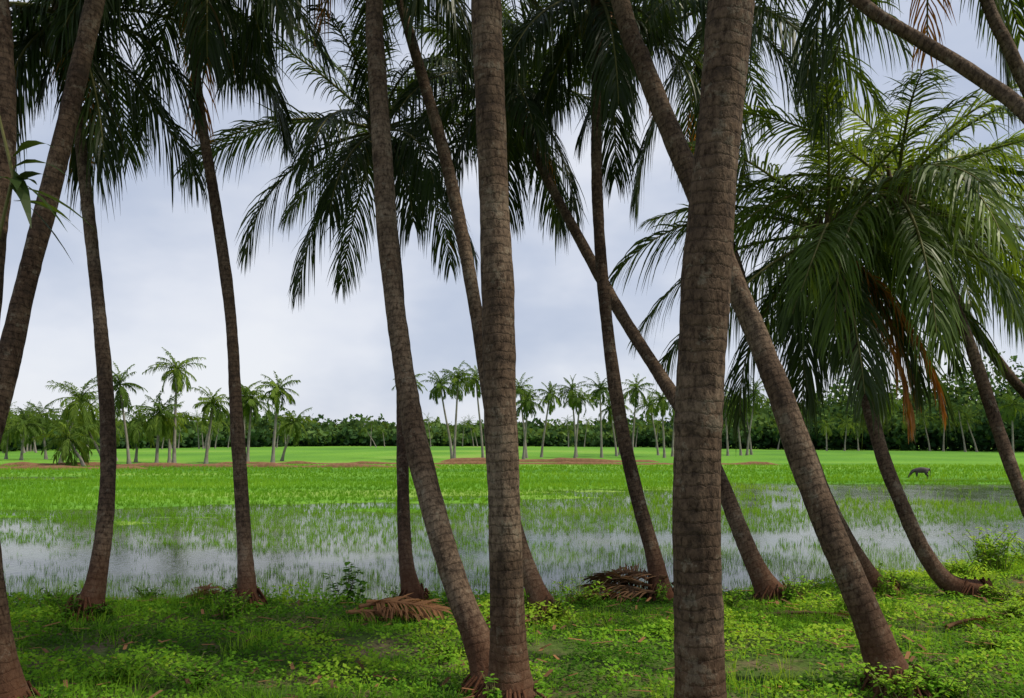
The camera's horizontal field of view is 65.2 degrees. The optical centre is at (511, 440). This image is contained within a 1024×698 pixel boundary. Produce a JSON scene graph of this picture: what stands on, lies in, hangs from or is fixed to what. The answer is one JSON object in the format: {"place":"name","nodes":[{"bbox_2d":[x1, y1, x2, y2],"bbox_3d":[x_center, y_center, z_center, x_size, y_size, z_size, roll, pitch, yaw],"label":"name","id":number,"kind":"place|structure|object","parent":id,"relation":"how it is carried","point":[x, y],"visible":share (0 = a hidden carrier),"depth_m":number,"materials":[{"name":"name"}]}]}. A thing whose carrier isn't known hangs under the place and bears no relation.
{"place":"outdoors","nodes":[
{"label":"outdoors","id":0,"kind":"place"},
{"bbox_2d":[0,477,1023,603],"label":"paddy water","id":1,"kind":"structure","parent":0,"point":[155,562],"depth_m":18.73,"materials":[{"name":"liquid"}]},
{"bbox_2d":[0,462,1023,603],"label":"rice seedlings","id":2,"kind":"object","parent":1,"relation":"in","point":[550,480],"visible":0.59,"depth_m":30.17,"materials":[{"name":"green plant"}]},
{"bbox_2d":[908,467,930,478],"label":"water buffalo","id":3,"kind":"object","parent":1,"relation":"on","point":[924,470],"visible":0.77,"depth_m":49.91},
{"bbox_2d":[0,443,1023,697],"bbox_3d":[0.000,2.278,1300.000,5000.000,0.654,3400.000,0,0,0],"label":"ground","id":4,"kind":"structure","parent":0,"point":[776,457],"depth_m":8.60,"materials":[{"name":"plant"}]},
{"bbox_2d":[0,410,26,458],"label":"coconut palm","id":5,"kind":"object","parent":4,"relation":"on","point":[4,447],"visible":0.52,"depth_m":99.91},
{"bbox_2d":[0,0,40,697],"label":"coconut palm","id":6,"kind":"object","parent":4,"relation":"on","point":[14,683],"visible":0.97,"depth_m":6.11,"materials":[{"name":"brown plant"}]},
{"bbox_2d":[0,117,92,260],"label":"climber plant","id":7,"kind":"object","parent":6,"relation":"attached to","point":[18,186],"visible":1,"depth_m":5.97,"materials":[{"name":"green plant"}]},
{"bbox_2d":[3,406,48,459],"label":"coconut palm","id":8,"kind":"object","parent":4,"relation":"on","point":[28,430],"visible":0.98,"depth_m":94.68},
{"bbox_2d":[21,401,62,458],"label":"coconut palm","id":9,"kind":"object","parent":4,"relation":"on","point":[41,419],"visible":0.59,"depth_m":99.88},
{"bbox_2d":[24,684,59,697],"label":"creeper plant","id":10,"kind":"object","parent":4,"relation":"on","point":[48,692],"visible":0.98,"depth_m":5.77,"materials":[{"name":"green plant"}]},
{"bbox_2d":[17,685,68,697],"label":"creeper plant","id":11,"kind":"object","parent":4,"relation":"on","point":[62,691],"visible":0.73,"depth_m":5.91,"materials":[{"name":"green plant"}]},
{"bbox_2d":[33,582,77,609],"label":"weed plant","id":12,"kind":"object","parent":4,"relation":"on","point":[48,596],"visible":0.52,"depth_m":9.37,"materials":[{"name":"green plant"}]},
{"bbox_2d":[41,593,88,621],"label":"creeper plant","id":13,"kind":"object","parent":4,"relation":"on","point":[65,608],"visible":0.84,"depth_m":8.82,"materials":[{"name":"green plant"}]},
{"bbox_2d":[32,415,99,466],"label":"coconut palm","id":14,"kind":"object","parent":4,"relation":"on","point":[65,447],"visible":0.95,"depth_m":69.77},
{"bbox_2d":[44,376,98,462],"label":"coconut palm","id":15,"kind":"object","parent":4,"relation":"on","point":[81,402],"visible":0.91,"depth_m":74.28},
{"bbox_2d":[0,465,147,469],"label":"earth bund","id":16,"kind":"structure","parent":4,"relation":"on","point":[61,466],"depth_m":65.04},
{"bbox_2d":[49,403,116,461],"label":"coconut palm","id":17,"kind":"object","parent":4,"relation":"on","point":[90,433],"visible":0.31,"depth_m":77.89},
{"bbox_2d":[85,598,118,617],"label":"creeper plant","id":18,"kind":"object","parent":4,"relation":"on","point":[103,609],"visible":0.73,"depth_m":9.00,"materials":[{"name":"green plant"}]},
{"bbox_2d":[81,402,123,460],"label":"coconut palm","id":19,"kind":"object","parent":4,"relation":"on","point":[117,436],"visible":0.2,"depth_m":92.29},
{"bbox_2d":[92,361,147,463],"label":"coconut palm","id":20,"kind":"object","parent":4,"relation":"on","point":[121,393],"visible":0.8,"depth_m":79.89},
{"bbox_2d":[80,646,165,685],"bbox_3d":[-3.287,1.915,6.673,0.712,0.271,0.580,0,0,31],"label":"weed plant","id":21,"kind":"object","parent":4,"relation":"on","point":[128,663],"visible":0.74,"depth_m":6.62,"materials":[{"name":"green plant"}]},
{"bbox_2d":[115,400,160,461],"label":"coconut palm","id":22,"kind":"object","parent":4,"relation":"on","point":[135,437],"visible":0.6,"depth_m":85.66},
{"bbox_2d":[0,0,282,443],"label":"coconut palm","id":23,"kind":"object","parent":4,"relation":"on","point":[16,325],"visible":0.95,"depth_m":7.51,"materials":[{"name":"green plant"}]},
{"bbox_2d":[9,0,275,621],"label":"coconut palm","id":24,"kind":"object","parent":4,"relation":"on","point":[82,164],"visible":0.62,"depth_m":10.48,"materials":[{"name":"green plant"}]},
{"bbox_2d":[127,582,166,601],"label":"weed plant","id":25,"kind":"object","parent":4,"relation":"on","point":[146,594],"visible":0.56,"depth_m":10.18,"materials":[{"name":"green plant"}]},
{"bbox_2d":[127,391,181,462],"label":"coconut palm","id":26,"kind":"object","parent":4,"relation":"on","point":[163,419],"visible":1,"depth_m":71.65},
{"bbox_2d":[148,395,198,462],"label":"coconut palm","id":27,"kind":"object","parent":4,"relation":"on","point":[179,414],"visible":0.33,"depth_m":83.95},
{"bbox_2d":[142,347,205,462],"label":"coconut palm","id":28,"kind":"object","parent":4,"relation":"on","point":[176,381],"visible":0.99,"depth_m":72.88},
{"bbox_2d":[157,652,226,688],"bbox_3d":[-2.611,1.925,6.630,0.498,0.238,0.538,0,0,0],"label":"weed plant","id":29,"kind":"object","parent":4,"relation":"on","point":[202,667],"visible":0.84,"depth_m":6.57,"materials":[{"name":"green plant"}]},
{"bbox_2d":[12,0,392,609],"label":"coconut palm","id":30,"kind":"object","parent":4,"relation":"on","point":[203,49],"visible":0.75,"depth_m":10.29,"materials":[{"name":"green plant"}]},
{"bbox_2d":[186,583,227,602],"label":"fallen palm frond","id":31,"kind":"object","parent":4,"relation":"on","point":[205,588],"visible":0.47,"depth_m":10.02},
{"bbox_2d":[192,387,229,463],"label":"coconut palm","id":32,"kind":"object","parent":4,"relation":"on","point":[214,411],"visible":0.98,"depth_m":79.88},
{"bbox_2d":[1,462,438,467],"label":"earth bund","id":33,"kind":"structure","parent":4,"relation":"on","point":[274,464],"depth_m":69.83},
{"bbox_2d":[207,586,250,620],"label":"weed plant","id":34,"kind":"object","parent":4,"relation":"on","point":[223,607],"visible":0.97,"depth_m":8.89,"materials":[{"name":"green plant"}]},
{"bbox_2d":[227,380,264,431],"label":"coconut palm","id":35,"kind":"object","parent":4,"relation":"on","point":[245,390],"visible":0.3,"depth_m":84.85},
{"bbox_2d":[241,385,280,461],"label":"coconut palm","id":36,"kind":"object","parent":4,"relation":"on","point":[247,409],"visible":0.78,"depth_m":81.89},
{"bbox_2d":[255,371,300,461],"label":"coconut palm","id":37,"kind":"object","parent":4,"relation":"on","point":[278,392],"visible":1,"depth_m":75.83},
{"bbox_2d":[270,407,319,460],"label":"coconut palm","id":38,"kind":"object","parent":4,"relation":"on","point":[296,425],"visible":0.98,"depth_m":89.83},
{"bbox_2d":[292,615,342,642],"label":"weed plant","id":39,"kind":"object","parent":4,"relation":"on","point":[324,630],"visible":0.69,"depth_m":7.97,"materials":[{"name":"green plant"}]},
{"bbox_2d":[322,562,366,604],"bbox_3d":[-2.125,1.857,10.194,0.599,0.601,0.416,0,0,0],"label":"weed plant","id":40,"kind":"object","parent":4,"relation":"on","point":[349,585],"visible":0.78,"depth_m":10.15,"materials":[{"name":"green plant"}]},
{"bbox_2d":[174,0,544,607],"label":"coconut palm","id":41,"kind":"object","parent":4,"relation":"on","point":[355,164],"visible":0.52,"depth_m":14.13,"materials":[{"name":"green plant"}]},
{"bbox_2d":[182,0,569,622],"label":"coconut palm","id":42,"kind":"object","parent":4,"relation":"on","point":[535,588],"visible":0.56,"depth_m":11.28,"materials":[{"name":"green plant"}]},
{"bbox_2d":[346,593,451,624],"bbox_3d":[-1.179,1.956,8.985,1.021,0.445,1.134,0,0,-40],"label":"fallen palm frond","id":43,"kind":"object","parent":4,"relation":"on","point":[394,603],"visible":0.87,"depth_m":8.89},
{"bbox_2d":[365,0,489,697],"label":"coconut palm","id":44,"kind":"object","parent":4,"relation":"on","point":[474,630],"visible":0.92,"depth_m":7.04,"materials":[{"name":"brown plant"}]},
{"bbox_2d":[420,370,455,458],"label":"coconut palm","id":45,"kind":"object","parent":4,"relation":"on","point":[437,389],"visible":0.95,"depth_m":96.73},
{"bbox_2d":[416,631,464,662],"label":"weed plant","id":46,"kind":"object","parent":4,"relation":"on","point":[442,647],"visible":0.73,"depth_m":7.35,"materials":[{"name":"green plant"}]},
{"bbox_2d":[439,360,478,457],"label":"coconut palm","id":47,"kind":"object","parent":4,"relation":"on","point":[455,390],"visible":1,"depth_m":91.87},
{"bbox_2d":[462,363,484,457],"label":"coconut palm","id":48,"kind":"object","parent":4,"relation":"on","point":[478,389],"visible":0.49,"depth_m":99.89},
{"bbox_2d":[481,671,501,697],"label":"creeper plant","id":49,"kind":"object","parent":4,"relation":"on","point":[492,693],"visible":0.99,"depth_m":5.67,"materials":[{"name":"green plant"}]},
{"bbox_2d":[2,397,982,452],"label":"distant palm grove","id":50,"kind":"object","parent":4,"relation":"on","point":[967,421],"visible":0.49,"depth_m":189.19,"materials":[{"name":"plant"}]},
{"bbox_2d":[215,461,778,464],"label":"earth bund","id":51,"kind":"structure","parent":4,"relation":"on","point":[545,463],"depth_m":78.12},
{"bbox_2d":[471,0,545,697],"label":"coconut palm","id":52,"kind":"object","parent":4,"relation":"on","point":[509,667],"visible":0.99,"depth_m":5.84,"materials":[{"name":"brown plant"}]},
{"bbox_2d":[0,351,1023,451],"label":"distant woodland","id":53,"kind":"object","parent":4,"relation":"on","point":[344,432],"visible":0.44,"depth_m":223.94,"materials":[{"name":"green plant"}]},
{"bbox_2d":[486,615,543,630],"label":"plant","id":54,"kind":"object","parent":4,"relation":"on","point":[528,617],"visible":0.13,"depth_m":8.52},
{"bbox_2d":[7,553,1023,697],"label":"ground cover plants","id":55,"kind":"object","parent":4,"relation":"on","point":[484,599],"visible":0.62,"depth_m":7.70,"materials":[{"name":"green plant"}]},
{"bbox_2d":[10,558,1023,697],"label":"bank grass","id":56,"kind":"structure","parent":4,"relation":"on","point":[247,695],"depth_m":8.04,"materials":[{"name":"green plant"}]},
{"bbox_2d":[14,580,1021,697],"bbox_3d":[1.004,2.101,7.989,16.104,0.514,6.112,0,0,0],"label":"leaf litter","id":57,"kind":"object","parent":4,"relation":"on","point":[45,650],"visible":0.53,"depth_m":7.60,"materials":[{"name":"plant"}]},
{"bbox_2d":[516,372,535,457],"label":"coconut palm","id":58,"kind":"object","parent":4,"relation":"on","point":[520,386],"visible":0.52,"depth_m":104.88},
{"bbox_2d":[516,387,547,458],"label":"coconut palm","id":59,"kind":"object","parent":4,"relation":"on","point":[529,404],"visible":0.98,"depth_m":94.89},
{"bbox_2d":[532,381,564,456],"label":"coconut palm","id":60,"kind":"object","parent":4,"relation":"on","point":[549,397],"visible":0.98,"depth_m":109.82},
{"bbox_2d":[440,457,657,461],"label":"earth bund","id":61,"kind":"structure","parent":4,"relation":"on","point":[533,460],"depth_m":86.63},
{"bbox_2d":[534,681,581,697],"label":"creeper plant","id":62,"kind":"object","parent":4,"relation":"on","point":[537,684],"visible":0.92,"depth_m":5.82,"materials":[{"name":"green plant"}]},
{"bbox_2d":[552,586,568,621],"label":"creeper plant","id":63,"kind":"object","parent":4,"relation":"on","point":[562,604],"visible":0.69,"depth_m":8.79,"materials":[{"name":"green plant"}]},
{"bbox_2d":[555,374,591,456],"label":"coconut palm","id":64,"kind":"object","parent":4,"relation":"on","point":[571,387],"visible":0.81,"depth_m":111.87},
{"bbox_2d":[440,0,707,602],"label":"coconut palm","id":65,"kind":"object","parent":4,"relation":"on","point":[593,26],"visible":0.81,"depth_m":11.26,"materials":[{"name":"green plant"}]},
{"bbox_2d":[563,387,598,457],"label":"coconut palm","id":66,"kind":"object","parent":4,"relation":"on","point":[579,402],"visible":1,"depth_m":99.89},
{"bbox_2d":[550,573,615,604],"bbox_3d":[0.878,1.879,9.951,0.769,0.335,0.639,0,0,36],"label":"weed plant","id":67,"kind":"object","parent":4,"relation":"on","point":[591,593],"visible":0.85,"depth_m":9.89,"materials":[{"name":"green plant"}]},
{"bbox_2d":[383,0,804,606],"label":"coconut palm","id":68,"kind":"object","parent":4,"relation":"on","point":[765,582],"visible":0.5,"depth_m":13.28,"materials":[{"name":"green plant"}]},
{"bbox_2d":[582,372,609,457],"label":"coconut palm","id":69,"kind":"object","parent":4,"relation":"on","point":[597,393],"visible":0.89,"depth_m":107.84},
{"bbox_2d":[592,397,617,455],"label":"coconut palm","id":70,"kind":"object","parent":4,"relation":"on","point":[609,409],"visible":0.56,"depth_m":117.89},
{"bbox_2d":[567,563,666,603],"bbox_3d":[1.290,1.899,10.359,1.304,0.598,1.253,0,0,0],"label":"fallen palm frond","id":71,"kind":"object","parent":4,"relation":"on","point":[622,586],"visible":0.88,"depth_m":10.13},
{"bbox_2d":[621,374,654,450],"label":"coconut palm","id":72,"kind":"object","parent":4,"relation":"on","point":[634,391],"visible":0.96,"depth_m":111.58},
{"bbox_2d":[633,394,660,454],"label":"coconut palm","id":73,"kind":"object","parent":4,"relation":"on","point":[648,412],"visible":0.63,"depth_m":124.88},
{"bbox_2d":[626,615,673,634],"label":"weed plant","id":74,"kind":"object","parent":4,"relation":"on","point":[656,624],"visible":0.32,"depth_m":8.27,"materials":[{"name":"green plant"}]},
{"bbox_2d":[646,388,670,457],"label":"coconut palm","id":75,"kind":"object","parent":4,"relation":"on","point":[661,399],"visible":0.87,"depth_m":107.83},
{"bbox_2d":[656,580,670,601],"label":"creeper plant","id":76,"kind":"object","parent":4,"relation":"on","point":[663,593],"visible":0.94,"depth_m":9.82,"materials":[{"name":"green plant"}]},
{"bbox_2d":[402,0,939,697],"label":"coconut palm","id":77,"kind":"object","parent":4,"relation":"on","point":[874,634],"visible":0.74,"depth_m":6.76,"materials":[{"name":"brown plant"}]},
{"bbox_2d":[667,402,674,456],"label":"coconut palm","id":78,"kind":"object","parent":4,"relation":"on","point":[672,449],"visible":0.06,"depth_m":114.88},
{"bbox_2d":[672,0,754,697],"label":"coconut palm","id":79,"kind":"object","parent":4,"relation":"on","point":[698,603],"visible":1,"depth_m":4.29,"materials":[{"name":"brown plant"}]},
{"bbox_2d":[533,0,915,597],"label":"coconut palm","id":80,"kind":"object","parent":4,"relation":"on","point":[868,567],"visible":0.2,"depth_m":13.41,"materials":[{"name":"green plant"}]},
{"bbox_2d":[723,393,738,455],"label":"coconut palm","id":81,"kind":"object","parent":4,"relation":"on","point":[727,447],"visible":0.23,"depth_m":121.86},
{"bbox_2d":[724,385,747,454],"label":"coconut palm","id":82,"kind":"object","parent":4,"relation":"on","point":[740,450],"visible":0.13,"depth_m":124.88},
{"bbox_2d":[722,587,752,611],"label":"weed plant","id":83,"kind":"object","parent":4,"relation":"on","point":[730,601],"visible":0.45,"depth_m":9.28,"materials":[{"name":"green plant"}]},
{"bbox_2d":[740,399,758,454],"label":"coconut palm","id":84,"kind":"object","parent":4,"relation":"on","point":[746,418],"visible":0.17,"depth_m":129.88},
{"bbox_2d":[739,375,768,454],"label":"coconut palm","id":85,"kind":"object","parent":4,"relation":"on","point":[757,397],"visible":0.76,"depth_m":124.88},
{"bbox_2d":[781,577,797,606],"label":"creeper plant","id":86,"kind":"object","parent":4,"relation":"on","point":[790,593],"visible":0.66,"depth_m":9.73,"materials":[{"name":"green plant"}]},
{"bbox_2d":[779,573,804,602],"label":"creeper plant","id":87,"kind":"object","parent":4,"relation":"on","point":[788,586],"visible":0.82,"depth_m":9.73,"materials":[{"name":"green plant"}]},
{"bbox_2d":[756,610,849,623],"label":"fallen palm frond","id":88,"kind":"object","parent":4,"relation":"on","point":[806,612],"visible":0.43,"depth_m":8.91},
{"bbox_2d":[782,574,823,597],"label":"weed plant","id":89,"kind":"object","parent":4,"relation":"on","point":[804,589],"visible":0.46,"depth_m":10.12,"materials":[{"name":"green plant"}]},
{"bbox_2d":[608,75,1023,599],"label":"coconut palm","id":90,"kind":"object","parent":4,"relation":"on","point":[872,394],"visible":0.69,"depth_m":11.66,"materials":[{"name":"green plant"}]},
{"bbox_2d":[632,0,1023,123],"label":"coconut palm","id":91,"kind":"object","parent":4,"relation":"on","point":[1011,100],"visible":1,"depth_m":6.08,"materials":[{"name":"brown plant"}]},
{"bbox_2d":[671,65,1023,517],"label":"coconut palm","id":92,"kind":"object","parent":4,"relation":"on","point":[892,215],"visible":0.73,"depth_m":11.12,"materials":[{"name":"green plant"}]},
{"bbox_2d":[814,591,889,612],"bbox_3d":[3.950,1.885,9.214,0.580,0.325,0.735,0,0,-40],"label":"weed plant","id":93,"kind":"object","parent":4,"relation":"on","point":[842,603],"visible":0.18,"depth_m":9.20,"materials":[{"name":"green plant"}]},
{"bbox_2d":[701,0,1023,163],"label":"coconut palm","id":94,"kind":"object","parent":4,"relation":"on","point":[998,18],"visible":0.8,"depth_m":10.67,"materials":[{"name":"green plant"}]},
{"bbox_2d":[876,566,896,597],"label":"creeper plant","id":95,"kind":"object","parent":4,"relation":"on","point":[884,586],"visible":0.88,"depth_m":10.21,"materials":[{"name":"green plant"}]},
{"bbox_2d":[859,658,926,697],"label":"weed plant","id":96,"kind":"object","parent":4,"relation":"on","point":[909,689],"visible":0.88,"depth_m":6.14,"materials":[{"name":"green plant"}]},
{"bbox_2d":[763,76,1023,398],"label":"coconut palm","id":97,"kind":"object","parent":4,"relation":"on","point":[1014,381],"visible":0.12,"depth_m":13.89,"materials":[{"name":"green plant"}]},
{"bbox_2d":[883,391,904,421],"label":"coconut palm","id":98,"kind":"object","parent":4,"relation":"on","point":[897,400],"visible":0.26,"depth_m":127.58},
{"bbox_2d":[885,568,916,593],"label":"weed plant","id":99,"kind":"object","parent":4,"relation":"on","point":[904,582],"visible":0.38,"depth_m":10.52,"materials":[{"name":"green plant"}]},
{"bbox_2d":[910,662,953,697],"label":"creeper plant","id":100,"kind":"object","parent":4,"relation":"on","point":[932,684],"visible":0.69,"depth_m":6.21,"materials":[{"name":"green plant"}]},
{"bbox_2d":[925,673,961,697],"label":"creeper plant","id":101,"kind":"object","parent":4,"relation":"on","point":[955,685],"visible":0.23,"depth_m":6.25,"materials":[{"name":"green plant"}]},
{"bbox_2d":[926,664,978,697],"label":"weed plant","id":102,"kind":"object","parent":4,"relation":"on","point":[947,681],"visible":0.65,"depth_m":6.26,"materials":[{"name":"green plant"}]},
{"bbox_2d":[936,552,994,576],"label":"weed plant","id":103,"kind":"object","parent":4,"relation":"on","point":[956,567],"visible":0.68,"depth_m":11.30,"materials":[{"name":"green plant"}]},
{"bbox_2d":[944,616,1004,628],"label":"fallen palm frond","id":104,"kind":"object","parent":4,"relation":"on","point":[952,624],"visible":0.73,"depth_m":8.42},
{"bbox_2d":[941,525,1021,571],"bbox_3d":[7.247,1.663,12.195,1.074,0.712,1.030,0,0,0],"label":"weed plant","id":105,"kind":"object","parent":4,"relation":"on","point":[990,550],"visible":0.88,"depth_m":12.09,"materials":[{"name":"green plant"}]},
{"bbox_2d":[961,592,1023,619],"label":"weed plant","id":106,"kind":"object","parent":4,"relation":"on","point":[1010,610],"visible":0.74,"depth_m":8.96,"materials":[{"name":"green plant"}]},
{"bbox_2d":[977,584,1012,600],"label":"creeper plant","id":107,"kind":"object","parent":4,"relation":"on","point":[992,593],"visible":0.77,"depth_m":10.03,"materials":[{"name":"green plant"}]},
{"bbox_2d":[969,624,1023,653],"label":"weed plant","id":108,"kind":"object","parent":4,"relation":"on","point":[989,640],"visible":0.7,"depth_m":7.57,"materials":[{"name":"green plant"}]},
{"bbox_2d":[983,575,1023,604],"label":"weed plant","id":109,"kind":"object","parent":4,"relation":"on","point":[1008,595],"visible":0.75,"depth_m":9.86,"materials":[{"name":"green plant"}]},
{"bbox_2d":[996,388,1023,454],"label":"coconut palm","id":110,"kind":"object","parent":4,"relation":"on","point":[1011,407],"visible":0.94,"depth_m":119.86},
{"bbox_2d":[1000,532,1023,564],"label":"weed plant","id":111,"kind":"object","parent":4,"relation":"on","point":[1012,548],"visible":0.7,"depth_m":12.85,"materials":[{"name":"green plant"}]},
{"bbox_2d":[0,0,1023,426],"label":"sky","id":112,"kind":"structure","parent":0,"point":[159,261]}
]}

